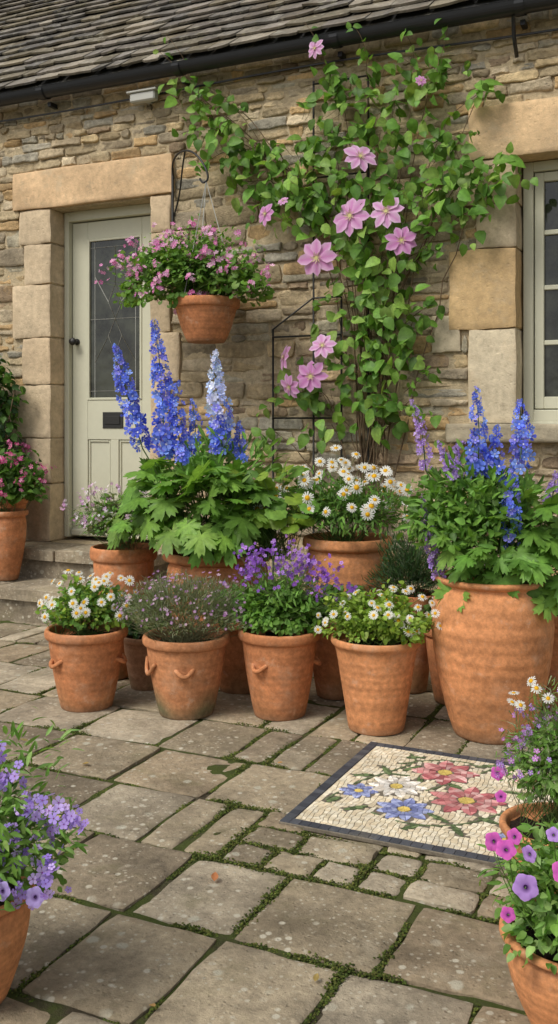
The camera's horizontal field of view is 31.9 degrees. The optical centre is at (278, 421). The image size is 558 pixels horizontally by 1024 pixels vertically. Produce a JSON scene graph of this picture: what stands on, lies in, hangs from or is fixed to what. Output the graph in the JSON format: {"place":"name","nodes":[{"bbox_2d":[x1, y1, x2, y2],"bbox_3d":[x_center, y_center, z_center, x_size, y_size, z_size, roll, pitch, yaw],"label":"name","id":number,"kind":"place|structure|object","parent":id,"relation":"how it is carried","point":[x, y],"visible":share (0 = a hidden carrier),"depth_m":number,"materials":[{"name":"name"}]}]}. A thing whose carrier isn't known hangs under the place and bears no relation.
{"place":"outdoors","nodes":[
{"label":"outdoors","id":0,"kind":"place"},
{"bbox_2d":[0,618,557,1023],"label":"paving","id":1,"kind":"structure","parent":0,"point":[120,969],"depth_m":2.29,"materials":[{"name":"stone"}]},
{"bbox_2d":[0,356,28,451],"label":"ivy shrub","id":2,"kind":"object","parent":1,"relation":"on","point":[7,408],"visible":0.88,"depth_m":5.97,"materials":[{"name":"green plant"}]},
{"bbox_2d":[0,706,88,1003],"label":"potted petunia","id":3,"kind":"object","parent":1,"relation":"on","point":[23,886],"visible":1,"depth_m":1.79,"materials":[{"name":"plant"}]},
{"bbox_2d":[0,540,171,624],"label":"stone steps","id":4,"kind":"structure","parent":1,"relation":"on","point":[44,564],"depth_m":5.55,"materials":[{"name":"beige stone"}]},
{"bbox_2d":[0,442,49,580],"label":"potted geranium","id":5,"kind":"object","parent":4,"relation":"on","point":[19,481],"visible":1,"depth_m":5.56,"materials":[{"name":"ceramic"}]},
{"bbox_2d":[35,569,138,712],"bbox_3d":[-0.743,0.835,3.799,0.403,0.530,0.357,0,0,-10],"label":"potted daisy","id":6,"kind":"object","parent":1,"relation":"on","point":[88,656],"visible":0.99,"depth_m":3.69,"materials":[{"name":"ceramic"}]},
{"bbox_2d":[60,478,157,598],"bbox_3d":[-0.772,0.676,4.603,0.430,0.848,0.544,0,0,-43],"label":"potted candytuft","id":7,"kind":"object","parent":1,"relation":"on","point":[134,560],"visible":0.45,"depth_m":4.51,"materials":[{"name":"ceramic"}]},
{"bbox_2d":[93,584,139,679],"bbox_3d":[-0.703,0.901,4.207,0.282,0.398,0.248,0,0,25],"label":"potted shrub","id":8,"kind":"object","parent":1,"relation":"on","point":[123,672],"visible":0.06,"depth_m":4.17,"materials":[{"name":"green plant"}]},
{"bbox_2d":[124,609,172,690],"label":"potted shrub","id":9,"kind":"object","parent":1,"relation":"on","point":[135,650],"visible":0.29,"depth_m":3.97,"materials":[{"name":"brown ceramic"}]},
{"bbox_2d":[109,568,251,719],"bbox_3d":[-0.379,0.819,3.684,0.622,0.562,0.482,0,0,25],"label":"potted heather","id":10,"kind":"object","parent":1,"relation":"on","point":[184,661],"visible":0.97,"depth_m":3.59,"materials":[{"name":"ceramic"}]},
{"bbox_2d":[105,319,319,625],"bbox_3d":[-0.300,0.316,4.384,1.079,1.567,0.702,0,0,25],"label":"potted delphinium","id":11,"kind":"object","parent":1,"relation":"on","point":[217,538],"visible":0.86,"depth_m":4.25,"materials":[{"name":"plant"}]},
{"bbox_2d":[211,872,218,880],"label":"fallen leaf","id":12,"kind":"object","parent":1,"relation":"on","point":[214,876],"visible":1,"depth_m":2.33,"materials":[{"name":"orange plant"}]},
{"bbox_2d":[209,583,250,693],"bbox_3d":[-0.160,0.880,3.994,0.298,0.441,0.323,0,0,25],"label":"potted shrub","id":13,"kind":"object","parent":1,"relation":"on","point":[234,680],"visible":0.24,"depth_m":3.91,"materials":[{"name":"orange ceramic"}]},
{"bbox_2d":[0,629,545,1023],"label":"moss","id":14,"kind":"object","parent":1,"relation":"on","point":[331,991],"visible":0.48,"depth_m":2.40,"materials":[{"name":"green plant"}]},
{"bbox_2d":[222,534,369,720],"bbox_3d":[0.061,0.760,3.631,0.573,0.679,0.368,0,0,25],"label":"potted violet","id":15,"kind":"object","parent":1,"relation":"on","point":[281,658],"visible":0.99,"depth_m":3.58,"materials":[{"name":"ceramic"}]},
{"bbox_2d":[313,973,318,980],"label":"fallen leaf","id":16,"kind":"object","parent":1,"relation":"on","point":[315,977],"visible":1,"depth_m":1.91,"materials":[{"name":"yellow plant"}]},
{"bbox_2d":[253,445,413,608],"bbox_3d":[0.289,0.600,4.271,0.775,1.001,0.531,0,0,25],"label":"potted daisy","id":17,"kind":"object","parent":1,"relation":"on","point":[357,553],"visible":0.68,"depth_m":4.17,"materials":[{"name":"plant"}]},
{"bbox_2d":[313,584,364,699],"bbox_3d":[0.243,0.872,3.912,0.295,0.455,0.281,0,0,25],"label":"potted shrub","id":18,"kind":"object","parent":1,"relation":"on","point":[327,679],"visible":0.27,"depth_m":3.84,"materials":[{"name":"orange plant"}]},
{"bbox_2d":[310,579,441,735],"bbox_3d":[0.354,0.832,3.480,0.513,0.537,0.414,0,0,25],"label":"potted daisy","id":19,"kind":"object","parent":1,"relation":"on","point":[376,647],"visible":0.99,"depth_m":3.41,"materials":[{"name":"ceramic"}]},
{"bbox_2d":[361,522,447,693],"bbox_3d":[0.529,0.749,3.998,0.400,0.701,0.322,0,0,42],"label":"potted rosemary","id":20,"kind":"object","parent":1,"relation":"on","point":[407,556],"visible":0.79,"depth_m":3.94,"materials":[{"name":"plant"}]},
{"bbox_2d":[279,742,555,868],"bbox_3d":[0.466,1.094,2.844,0.688,0.015,0.731,0,0,25],"label":"mosaic panel","id":21,"kind":"object","parent":1,"relation":"on","point":[437,803],"visible":0.81,"depth_m":2.78,"materials":[{"name":"stone"}]},
{"bbox_2d":[423,597,444,704],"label":"potted shrub","id":22,"kind":"object","parent":1,"relation":"on","point":[437,691],"visible":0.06,"depth_m":3.80,"materials":[{"name":"orange ceramic"}]},
{"bbox_2d":[393,386,557,744],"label":"potted delphinium","id":23,"kind":"object","parent":1,"relation":"on","point":[493,640],"visible":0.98,"depth_m":3.31,"materials":[{"name":"ceramic"}]},
{"bbox_2d":[477,817,557,1023],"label":"potted petunia","id":24,"kind":"object","parent":1,"relation":"on","point":[528,924],"visible":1,"depth_m":1.68,"materials":[{"name":"plant"}]},
{"bbox_2d":[491,676,557,873],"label":"potted verbena","id":25,"kind":"object","parent":1,"relation":"on","point":[531,812],"visible":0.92,"depth_m":2.23,"materials":[{"name":"plant"}]},
{"bbox_2d":[532,542,557,712],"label":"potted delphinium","id":26,"kind":"object","parent":1,"relation":"on","point":[553,672],"visible":0.07,"depth_m":3.65,"materials":[{"name":"ceramic"}]},
{"label":"ground","id":27,"kind":"structure","parent":0,"visible":0},
{"bbox_2d":[0,0,557,619],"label":"cottage","id":28,"kind":"structure","parent":27,"relation":"on","point":[88,150],"depth_m":5.43,"materials":[{"name":"stone"}]},
{"bbox_2d":[64,203,152,539],"bbox_3d":[-1.008,-0.296,5.986,0.720,2.032,0.118,0,0,25],"label":"door","id":29,"kind":"structure","parent":28,"relation":"in","point":[97,448],"depth_m":6.05,"materials":[{"name":"beige paint"}]},
{"bbox_2d":[126,87,161,104],"bbox_3d":[-0.767,-1.877,5.655,0.200,0.064,0.130,0,0,25],"label":"flood light","id":30,"kind":"object","parent":28,"relation":"attached to","point":[149,96],"visible":0.96,"depth_m":5.60,"materials":[{"name":"grey plastic"}]},
{"bbox_2d":[171,150,208,223],"bbox_3d":[-0.512,-1.321,5.393,0.056,0.362,0.497,0,0,-28],"label":"iron bracket","id":31,"kind":"object","parent":28,"relation":"attached to","point":[173,212],"visible":1,"depth_m":5.52,"materials":[{"name":"black metal"}]},
{"bbox_2d":[94,182,274,343],"bbox_3d":[-0.506,-0.850,5.168,1.009,0.861,0.595,0,0,5],"label":"hanging basket","id":32,"kind":"object","parent":31,"relation":"hanging from","point":[190,276],"visible":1,"depth_m":5.08,"materials":[{"name":"ceramic"}]},
{"bbox_2d":[272,75,368,578],"bbox_3d":[0.215,-0.360,5.193,0.561,2.920,0.018,0,0,25],"label":"iron trellis","id":33,"kind":"object","parent":28,"relation":"attached to","point":[313,417],"visible":0.49,"depth_m":5.21,"materials":[{"name":"black metal"}]},
{"bbox_2d":[153,18,537,533],"bbox_3d":[0.328,-0.540,5.043,2.323,3.282,0.320,0,0,25],"label":"clematis vine","id":34,"kind":"object","parent":28,"relation":"attached to","point":[398,236],"visible":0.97,"depth_m":4.99,"materials":[{"name":"green plant"}]},
{"bbox_2d":[445,159,557,442],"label":"window","id":35,"kind":"structure","parent":28,"relation":"in","point":[540,204],"depth_m":4.88,"materials":[{"name":"white paint"}]}
]}

